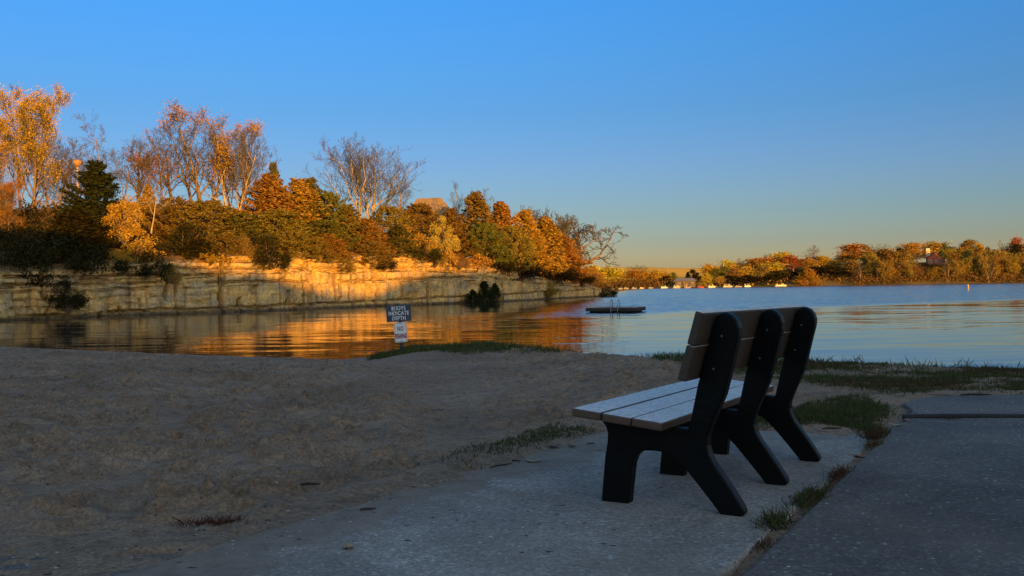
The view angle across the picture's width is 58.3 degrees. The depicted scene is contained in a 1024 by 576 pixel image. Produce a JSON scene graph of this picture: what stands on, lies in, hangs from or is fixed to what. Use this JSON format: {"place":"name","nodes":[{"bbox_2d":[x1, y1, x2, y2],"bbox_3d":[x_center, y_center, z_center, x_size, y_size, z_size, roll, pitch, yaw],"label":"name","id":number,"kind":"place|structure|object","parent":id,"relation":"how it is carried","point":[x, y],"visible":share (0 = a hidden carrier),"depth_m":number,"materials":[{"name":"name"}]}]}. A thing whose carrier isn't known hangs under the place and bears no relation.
{"place":"outdoors","nodes":[
{"label":"outdoors","id":0,"kind":"place"},
{"bbox_2d":[0,554,177,575],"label":"pavement","id":1,"kind":"structure","parent":0,"point":[19,566],"depth_m":3.28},
{"bbox_2d":[0,202,616,320],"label":"cliff","id":2,"kind":"structure","parent":0,"point":[240,284],"depth_m":78.36,"materials":[{"name":"stone"}]},
{"bbox_2d":[0,114,12,186],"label":"golden tree","id":3,"kind":"object","parent":2,"relation":"on","point":[3,161],"visible":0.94,"depth_m":72.92,"materials":[{"name":"orange plant"}]},
{"bbox_2d":[0,174,29,251],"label":"golden tree","id":4,"kind":"object","parent":2,"relation":"on","point":[5,199],"visible":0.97,"depth_m":70.11,"materials":[{"name":"orange plant"}]},
{"bbox_2d":[0,228,52,269],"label":"evergreen shrub","id":5,"kind":"object","parent":2,"relation":"on","point":[13,243],"visible":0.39,"depth_m":65.95,"materials":[{"name":"green plant"}]},
{"bbox_2d":[0,198,69,249],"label":"evergreen shrub","id":6,"kind":"object","parent":2,"relation":"on","point":[33,215],"visible":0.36,"depth_m":71.74,"materials":[{"name":"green plant"}]},
{"bbox_2d":[0,246,70,290],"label":"evergreen shrub","id":7,"kind":"object","parent":2,"relation":"on","point":[27,255],"visible":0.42,"depth_m":65.04,"materials":[{"name":"green plant"}]},
{"bbox_2d":[0,79,74,217],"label":"golden tree","id":8,"kind":"object","parent":2,"relation":"on","point":[34,155],"visible":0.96,"depth_m":78.14,"materials":[{"name":"brown plant"}]},
{"bbox_2d":[12,195,70,239],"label":"brush","id":9,"kind":"object","parent":2,"relation":"on","point":[47,210],"visible":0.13,"depth_m":75.11,"materials":[{"name":"brown plant"}]},
{"bbox_2d":[27,133,83,213],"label":"bare tree","id":10,"kind":"object","parent":2,"relation":"on","point":[65,178],"visible":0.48,"depth_m":81.78,"materials":[{"name":"brown plant"}]},
{"bbox_2d":[6,225,108,263],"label":"evergreen shrub","id":11,"kind":"object","parent":2,"relation":"on","point":[43,246],"visible":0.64,"depth_m":68.69,"materials":[{"name":"green plant"}]},
{"bbox_2d":[45,278,89,313],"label":"evergreen shrub","id":12,"kind":"object","parent":2,"relation":"on","point":[78,300],"visible":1,"depth_m":65.38,"materials":[{"name":"green plant"}]},
{"bbox_2d":[44,140,96,204],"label":"bare tree","id":13,"kind":"object","parent":2,"relation":"on","point":[71,165],"visible":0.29,"depth_m":84.39,"materials":[{"name":"orange plant"}]},
{"bbox_2d":[38,209,122,258],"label":"evergreen shrub","id":14,"kind":"object","parent":2,"relation":"on","point":[77,219],"visible":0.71,"depth_m":71.18,"materials":[{"name":"green plant"}]},
{"bbox_2d":[50,238,130,278],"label":"evergreen shrub","id":15,"kind":"object","parent":2,"relation":"on","point":[77,264],"visible":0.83,"depth_m":68.40,"materials":[{"name":"green plant"}]},
{"bbox_2d":[45,159,160,251],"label":"spruce tree","id":16,"kind":"object","parent":2,"relation":"on","point":[97,185],"visible":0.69,"depth_m":74.45,"materials":[{"name":"green plant"}]},
{"bbox_2d":[64,112,162,229],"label":"bare tree","id":17,"kind":"object","parent":2,"relation":"on","point":[112,155],"visible":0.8,"depth_m":81.36,"materials":[{"name":"brown plant"}]},
{"bbox_2d":[101,194,145,244],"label":"leafy tree","id":18,"kind":"object","parent":2,"relation":"on","point":[124,226],"visible":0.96,"depth_m":72.95,"materials":[{"name":"brown plant"}]},
{"bbox_2d":[103,141,158,219],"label":"bare tree","id":19,"kind":"object","parent":2,"relation":"on","point":[139,187],"visible":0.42,"depth_m":87.63,"materials":[{"name":"brown plant"}]},
{"bbox_2d":[104,229,166,262],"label":"leafy shrub","id":20,"kind":"object","parent":2,"relation":"on","point":[117,254],"visible":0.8,"depth_m":71.75,"materials":[{"name":"brown plant"}]},
{"bbox_2d":[135,184,162,237],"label":"juniper tree","id":21,"kind":"object","parent":2,"relation":"on","point":[143,200],"visible":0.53,"depth_m":82.00,"materials":[{"name":"brown plant"}]},
{"bbox_2d":[130,247,174,283],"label":"evergreen shrub","id":22,"kind":"object","parent":2,"relation":"on","point":[149,269],"visible":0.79,"depth_m":71.56,"materials":[{"name":"green plant"}]},
{"bbox_2d":[123,129,185,209],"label":"rust leaved tree","id":23,"kind":"object","parent":2,"relation":"on","point":[148,175],"visible":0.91,"depth_m":85.59,"materials":[{"name":"brown plant"}]},
{"bbox_2d":[137,196,213,240],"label":"shrub","id":24,"kind":"object","parent":2,"relation":"on","point":[166,209],"visible":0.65,"depth_m":80.80,"materials":[{"name":"green plant"}]},
{"bbox_2d":[151,145,204,207],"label":"bare tree","id":25,"kind":"object","parent":2,"relation":"on","point":[170,194],"visible":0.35,"depth_m":92.41,"materials":[{"name":"brown plant"}]},
{"bbox_2d":[147,218,221,260],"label":"evergreen shrub","id":26,"kind":"object","parent":2,"relation":"on","point":[170,245],"visible":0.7,"depth_m":75.84,"materials":[{"name":"green plant"}]},
{"bbox_2d":[172,239,225,259],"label":"juniper tree","id":27,"kind":"object","parent":2,"relation":"on","point":[191,244],"visible":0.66,"depth_m":75.59,"materials":[{"name":"green plant"}]},
{"bbox_2d":[151,97,254,222],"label":"rust leaved tree","id":28,"kind":"object","parent":2,"relation":"on","point":[194,170],"visible":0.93,"depth_m":87.47,"materials":[{"name":"brown plant"}]},
{"bbox_2d":[163,198,263,244],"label":"shrub","id":29,"kind":"object","parent":2,"relation":"on","point":[205,209],"visible":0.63,"depth_m":80.80,"materials":[{"name":"green plant"}]},
{"bbox_2d":[199,252,234,265],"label":"dry shrub","id":30,"kind":"object","parent":2,"relation":"on","point":[213,258],"visible":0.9,"depth_m":75.55,"materials":[{"name":"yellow plant"}]},
{"bbox_2d":[176,115,268,227],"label":"bare tree","id":31,"kind":"object","parent":2,"relation":"on","point":[240,178],"visible":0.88,"depth_m":88.05,"materials":[{"name":"brown plant"}]},
{"bbox_2d":[201,234,263,258],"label":"juniper tree","id":32,"kind":"object","parent":2,"relation":"on","point":[232,238],"visible":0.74,"depth_m":77.70,"materials":[{"name":"green plant"}]},
{"bbox_2d":[199,118,270,211],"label":"rust leaved tree","id":33,"kind":"object","parent":2,"relation":"on","point":[254,126],"visible":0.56,"depth_m":93.45,"materials":[{"name":"brown plant"}]},
{"bbox_2d":[228,235,259,260],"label":"brush","id":34,"kind":"object","parent":2,"relation":"on","point":[247,253],"visible":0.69,"depth_m":78.09,"materials":[{"name":"brown plant"}]},
{"bbox_2d":[212,211,276,246],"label":"tree","id":35,"kind":"object","parent":2,"relation":"on","point":[254,227],"visible":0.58,"depth_m":82.11,"materials":[{"name":"green plant"}]},
{"bbox_2d":[209,127,281,210],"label":"bare tree","id":36,"kind":"object","parent":2,"relation":"on","point":[253,169],"visible":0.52,"depth_m":93.16,"materials":[{"name":"brown plant"}]},
{"bbox_2d":[226,173,310,240],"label":"leafy tree","id":37,"kind":"object","parent":2,"relation":"on","point":[270,194],"visible":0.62,"depth_m":88.21,"materials":[{"name":"brown plant"}]},
{"bbox_2d":[248,230,292,271],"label":"evergreen shrub","id":38,"kind":"object","parent":2,"relation":"on","point":[264,258],"visible":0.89,"depth_m":79.27,"materials":[{"name":"green plant"}]},
{"bbox_2d":[238,208,320,245],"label":"shrub","id":39,"kind":"object","parent":2,"relation":"on","point":[269,216],"visible":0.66,"depth_m":83.64,"materials":[{"name":"green plant"}]},
{"bbox_2d":[262,229,323,258],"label":"bush","id":40,"kind":"object","parent":2,"relation":"on","point":[293,242],"visible":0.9,"depth_m":81.55,"materials":[{"name":"brown plant"}]},
{"bbox_2d":[274,178,343,236],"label":"leafy tree","id":41,"kind":"object","parent":2,"relation":"on","point":[302,191],"visible":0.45,"depth_m":90.18,"materials":[{"name":"brown plant"}]},
{"bbox_2d":[295,237,341,261],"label":"juniper shrub","id":42,"kind":"object","parent":2,"relation":"on","point":[327,256],"visible":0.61,"depth_m":84.23,"materials":[{"name":"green plant"}]},
{"bbox_2d":[283,219,357,250],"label":"tree","id":43,"kind":"object","parent":2,"relation":"on","point":[323,227],"visible":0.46,"depth_m":86.74,"materials":[{"name":"green plant"}]},
{"bbox_2d":[304,190,363,248],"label":"tree","id":44,"kind":"object","parent":2,"relation":"on","point":[325,197],"visible":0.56,"depth_m":92.00,"materials":[{"name":"green plant"}]},
{"bbox_2d":[309,233,358,256],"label":"juniper tree","id":45,"kind":"object","parent":2,"relation":"on","point":[335,242],"visible":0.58,"depth_m":85.97,"materials":[{"name":"brown plant"}]},
{"bbox_2d":[332,250,356,272],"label":"juniper shrub","id":46,"kind":"object","parent":2,"relation":"on","point":[349,267],"visible":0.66,"depth_m":87.57,"materials":[{"name":"brown plant"}]},
{"bbox_2d":[332,203,387,250],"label":"juniper tree","id":47,"kind":"object","parent":2,"relation":"on","point":[355,224],"visible":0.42,"depth_m":92.87,"materials":[{"name":"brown plant"}]},
{"bbox_2d":[294,131,426,219],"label":"bare tree","id":48,"kind":"object","parent":2,"relation":"on","point":[357,169],"visible":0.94,"depth_m":101.67,"materials":[{"name":"brown plant"}]},
{"bbox_2d":[349,240,395,267],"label":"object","id":49,"kind":"object","parent":2,"relation":"on","point":[371,250],"visible":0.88,"depth_m":91.21,"materials":[{"name":"brown plant"}]},
{"bbox_2d":[345,218,403,260],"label":"juniper tree","id":50,"kind":"object","parent":2,"relation":"on","point":[377,229],"visible":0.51,"depth_m":94.04,"materials":[{"name":"brown plant"}]},
{"bbox_2d":[371,176,413,218],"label":"bare tree","id":51,"kind":"object","parent":2,"relation":"on","point":[403,201],"visible":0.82,"depth_m":103.35,"materials":[{"name":"grey plant"}]},
{"bbox_2d":[371,205,422,239],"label":"juniper tree","id":52,"kind":"object","parent":2,"relation":"on","point":[392,218],"visible":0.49,"depth_m":100.50,"materials":[{"name":"green plant"}]},
{"bbox_2d":[376,225,424,249],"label":"juniper tree","id":53,"kind":"object","parent":2,"relation":"on","point":[398,231],"visible":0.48,"depth_m":97.63,"materials":[{"name":"green plant"}]},
{"bbox_2d":[383,237,427,257],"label":"juniper tree","id":54,"kind":"object","parent":2,"relation":"on","point":[394,243],"visible":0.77,"depth_m":94.93,"materials":[{"name":"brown plant"}]},
{"bbox_2d":[393,224,442,255],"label":"leafy shrub","id":55,"kind":"object","parent":2,"relation":"on","point":[416,238],"visible":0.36,"depth_m":97.99,"materials":[{"name":"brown plant"}]},
{"bbox_2d":[385,202,460,251],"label":"juniper tree","id":56,"kind":"object","parent":2,"relation":"on","point":[425,211],"visible":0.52,"depth_m":103.89,"materials":[{"name":"brown plant"}]},
{"bbox_2d":[404,240,446,263],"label":"evergreen shrub","id":57,"kind":"object","parent":2,"relation":"on","point":[431,255],"visible":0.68,"depth_m":96.46,"materials":[{"name":"green plant"}]},
{"bbox_2d":[403,198,448,241],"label":"house","id":58,"kind":"structure","parent":2,"relation":"on","point":[435,204],"depth_m":120.25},
{"bbox_2d":[428,216,460,253],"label":"leafy shrub","id":59,"kind":"object","parent":2,"relation":"on","point":[444,244],"visible":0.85,"depth_m":101.46,"materials":[{"name":"yellow plant"}]},
{"bbox_2d":[423,207,488,256],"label":"juniper tree","id":60,"kind":"object","parent":2,"relation":"on","point":[450,215],"visible":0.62,"depth_m":106.79,"materials":[{"name":"brown plant"}]},
{"bbox_2d":[466,253,494,271],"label":"dry shrub","id":61,"kind":"object","parent":2,"relation":"on","point":[479,260],"visible":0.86,"depth_m":104.27,"materials":[{"name":"orange plant"}]},
{"bbox_2d":[453,223,517,264],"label":"juniper tree","id":62,"kind":"object","parent":2,"relation":"on","point":[486,227],"visible":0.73,"depth_m":107.59,"materials":[{"name":"green plant"}]},
{"bbox_2d":[455,191,518,262],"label":"juniper tree","id":63,"kind":"object","parent":2,"relation":"on","point":[476,208],"visible":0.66,"depth_m":109.52,"materials":[{"name":"brown plant"}]},
{"bbox_2d":[477,281,500,302],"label":"cedar tree","id":64,"kind":"object","parent":2,"relation":"on","point":[488,295],"visible":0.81,"depth_m":103.40,"materials":[{"name":"green plant"}]},
{"bbox_2d":[486,249,518,274],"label":"evergreen shrub","id":65,"kind":"object","parent":2,"relation":"on","point":[505,267],"visible":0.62,"depth_m":108.62,"materials":[{"name":"green plant"}]},
{"bbox_2d":[489,201,527,266],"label":"juniper tree","id":66,"kind":"object","parent":2,"relation":"on","point":[501,211],"visible":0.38,"depth_m":116.00,"materials":[{"name":"brown plant"}]},
{"bbox_2d":[485,225,543,271],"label":"juniper tree","id":67,"kind":"object","parent":2,"relation":"on","point":[526,245],"visible":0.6,"depth_m":114.24,"materials":[{"name":"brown plant"}]},
{"bbox_2d":[511,253,547,281],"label":"evergreen shrub","id":68,"kind":"object","parent":2,"relation":"on","point":[524,274],"visible":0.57,"depth_m":113.93,"materials":[{"name":"green plant"}]},
{"bbox_2d":[513,208,563,272],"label":"juniper tree","id":69,"kind":"object","parent":2,"relation":"on","point":[525,218],"visible":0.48,"depth_m":120.22,"materials":[{"name":"orange plant"}]},
{"bbox_2d":[534,216,571,278],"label":"juniper tree","id":70,"kind":"object","parent":2,"relation":"on","point":[546,226],"visible":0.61,"depth_m":124.75,"materials":[{"name":"brown plant"}]},
{"bbox_2d":[530,206,576,252],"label":"oak tree","id":71,"kind":"object","parent":2,"relation":"on","point":[562,225],"visible":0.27,"depth_m":130.80,"materials":[{"name":"brown plant"}]},
{"bbox_2d":[533,260,585,284],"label":"evergreen shrub","id":72,"kind":"object","parent":2,"relation":"on","point":[567,277],"visible":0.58,"depth_m":124.03,"materials":[{"name":"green plant"}]},
{"bbox_2d":[542,233,602,279],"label":"juniper tree","id":73,"kind":"object","parent":2,"relation":"on","point":[574,259],"visible":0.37,"depth_m":129.28,"materials":[{"name":"orange plant"}]},
{"bbox_2d":[554,211,626,271],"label":"oak tree","id":74,"kind":"object","parent":2,"relation":"on","point":[575,237],"visible":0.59,"depth_m":139.02,"materials":[{"name":"brown plant"}]},
{"bbox_2d":[117,431,875,575],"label":"pavement","id":75,"kind":"structure","parent":0,"point":[702,536],"depth_m":3.69,"materials":[{"name":"concrete"}]},
{"bbox_2d":[572,305,820,516],"bbox_3d":[1.032,0.534,4.658,0.724,0.868,1.793,-1,-1,31],"label":"park bench","id":76,"kind":"object","parent":75,"relation":"on","point":[700,415],"visible":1,"depth_m":4.24,"materials":[{"name":"black plastic"}]},
{"bbox_2d":[749,503,796,532],"bbox_3d":[1.042,0.920,3.712,0.218,0.083,0.298,-1,0,24],"label":"grass tuft","id":77,"kind":"object","parent":75,"relation":"on","point":[773,520],"visible":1,"depth_m":3.68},
{"bbox_2d":[0,346,1023,575],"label":"sand beach","id":78,"kind":"structure","parent":0,"point":[266,436],"depth_m":8.09,"materials":[{"name":"sand"}]},
{"bbox_2d":[166,513,285,527],"bbox_3d":[-1.216,0.970,3.851,0.505,0.049,0.175,-1,0,0],"label":"weed","id":79,"kind":"object","parent":78,"relation":"on","point":[198,522],"visible":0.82,"depth_m":3.85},
{"bbox_2d":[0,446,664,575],"bbox_3d":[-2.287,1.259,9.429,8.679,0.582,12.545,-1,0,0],"label":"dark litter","id":80,"kind":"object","parent":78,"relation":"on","point":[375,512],"visible":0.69,"depth_m":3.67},
{"bbox_2d":[386,304,410,352],"bbox_3d":[-2.688,1.097,22.020,0.588,1.383,0.087,-4,0,-3],"label":"sign post","id":81,"kind":"object","parent":78,"relation":"on","point":[399,314],"visible":0.99,"depth_m":21.98,"materials":[{"name":"blue plastic"}]},
{"bbox_2d":[383,419,603,476],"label":"edge grass","id":82,"kind":"structure","parent":78,"relation":"on","point":[527,431],"depth_m":5.74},
{"bbox_2d":[366,340,828,364],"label":"knoll grass","id":83,"kind":"structure","parent":78,"relation":"on","point":[475,346],"depth_m":20.96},
{"bbox_2d":[747,531,779,557],"bbox_3d":[0.935,0.952,3.419,0.116,0.023,0.323,-1,0,24],"label":"grass tuft","id":84,"kind":"object","parent":78,"relation":"on","point":[762,545],"visible":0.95,"depth_m":3.42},
{"bbox_2d":[781,479,832,514],"bbox_3d":[1.339,0.932,4.136,0.200,0.048,0.728,-1,0,34],"label":"grass tuft","id":85,"kind":"object","parent":78,"relation":"on","point":[811,495],"visible":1,"depth_m":4.11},
{"bbox_2d":[823,463,853,482],"bbox_3d":[1.661,0.930,4.665,0.156,0.042,0.415,-1,0,24],"label":"grass tuft","id":86,"kind":"object","parent":78,"relation":"on","point":[837,472],"visible":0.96,"depth_m":4.64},
{"bbox_2d":[850,423,890,440],"bbox_3d":[2.305,0.897,5.790,0.235,0.084,0.444,-1,0,41],"label":"grass tuft","id":87,"kind":"object","parent":78,"relation":"on","point":[877,433],"visible":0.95,"depth_m":5.72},
{"bbox_2d":[734,360,1023,394],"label":"bank grass","id":88,"kind":"structure","parent":78,"relation":"on","point":[820,377],"depth_m":10.55,"materials":[{"name":"plant"}]},
{"bbox_2d":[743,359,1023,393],"bbox_3d":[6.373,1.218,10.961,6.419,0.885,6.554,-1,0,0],"label":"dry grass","id":89,"kind":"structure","parent":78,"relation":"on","point":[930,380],"depth_m":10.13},
{"bbox_2d":[779,357,1021,368],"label":"tall grass","id":90,"kind":"structure","parent":78,"relation":"on","point":[967,363],"depth_m":11.86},
{"bbox_2d":[0,283,1023,367],"bbox_3d":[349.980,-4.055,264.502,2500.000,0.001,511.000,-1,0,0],"label":"lake water","id":91,"kind":"structure","parent":0,"point":[979,324],"depth_m":40.85,"materials":[{"name":"blue liquid"}]},
{"bbox_2d":[586,299,645,312],"bbox_3d":[6.789,1.454,60.032,3.330,1.440,2.626,-1,0,24],"label":"swimming raft","id":92,"kind":"object","parent":91,"relation":"on","point":[612,308],"visible":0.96,"depth_m":59.12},
{"bbox_2d":[0,0,1023,267],"label":"sky","id":93,"kind":"structure","parent":0,"point":[706,131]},
{"bbox_2d":[580,267,702,279],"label":"field","id":94,"kind":"structure","parent":0,"point":[680,272],"depth_m":696.58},
{"bbox_2d":[597,262,1023,288],"bbox_3d":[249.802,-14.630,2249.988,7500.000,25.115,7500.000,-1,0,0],"label":"ground","id":95,"kind":"structure","parent":0,"point":[831,282],"depth_m":427.39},
{"bbox_2d":[673,278,696,286],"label":"boathouse","id":96,"kind":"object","parent":95,"relation":"on","point":[690,282],"visible":0.84,"depth_m":425.65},
{"bbox_2d":[778,253,804,271],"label":"lakeside tree","id":97,"kind":"object","parent":95,"relation":"on","point":[793,261],"visible":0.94,"depth_m":451.72,"materials":[{"name":"orange plant"}]},
{"bbox_2d":[585,263,1023,287],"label":"shore brush","id":98,"kind":"object","parent":95,"relation":"on","point":[877,276],"visible":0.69,"depth_m":424.16,"materials":[{"name":"orange plant"}]},
{"bbox_2d":[589,246,1020,279],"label":"woodland","id":99,"kind":"object","parent":95,"relation":"on","point":[732,267],"visible":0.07,"depth_m":460.69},
{"bbox_2d":[791,268,825,285],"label":"juniper tree","id":100,"kind":"object","parent":95,"relation":"on","point":[809,273],"visible":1,"depth_m":421.62,"materials":[{"name":"orange plant"}]},
{"bbox_2d":[824,264,855,280],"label":"lakeside tree","id":101,"kind":"object","parent":95,"relation":"on","point":[831,269],"visible":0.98,"depth_m":435.09,"materials":[{"name":"green plant"}]},
{"bbox_2d":[833,242,871,257],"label":"lakeside tree","id":102,"kind":"object","parent":95,"relation":"on","point":[851,248],"visible":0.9,"depth_m":462.07,"materials":[{"name":"orange plant"}]},
{"bbox_2d":[895,241,936,261],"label":"lakeside tree","id":103,"kind":"object","parent":95,"relation":"on","point":[914,247],"visible":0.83,"depth_m":467.05,"materials":[{"name":"orange plant"}]},
{"bbox_2d":[916,240,951,255],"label":"lakeside tree","id":104,"kind":"object","parent":95,"relation":"on","point":[933,245],"visible":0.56,"depth_m":476.89,"materials":[{"name":"orange plant"}]},
{"bbox_2d":[925,248,944,265],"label":"house","id":105,"kind":"structure","parent":95,"relation":"on","point":[931,259],"depth_m":460.20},
{"bbox_2d":[757,386,935,437],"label":"patch grass","id":106,"kind":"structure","parent":0,"point":[839,412],"depth_m":6.79,"materials":[{"name":"plant"}]},
{"bbox_2d":[742,418,1023,575],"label":"pavement","id":107,"kind":"structure","parent":0,"point":[928,497],"depth_m":3.83,"materials":[{"name":"concrete"}]},
{"bbox_2d":[903,394,1023,413],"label":"pavement","id":108,"kind":"structure","parent":0,"point":[990,404],"depth_m":7.11,"materials":[{"name":"concrete"}]},
{"bbox_2d":[902,414,1023,418],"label":"joint strip","id":109,"kind":"object","parent":108,"relation":"on","point":[964,415],"visible":0.82,"depth_m":6.46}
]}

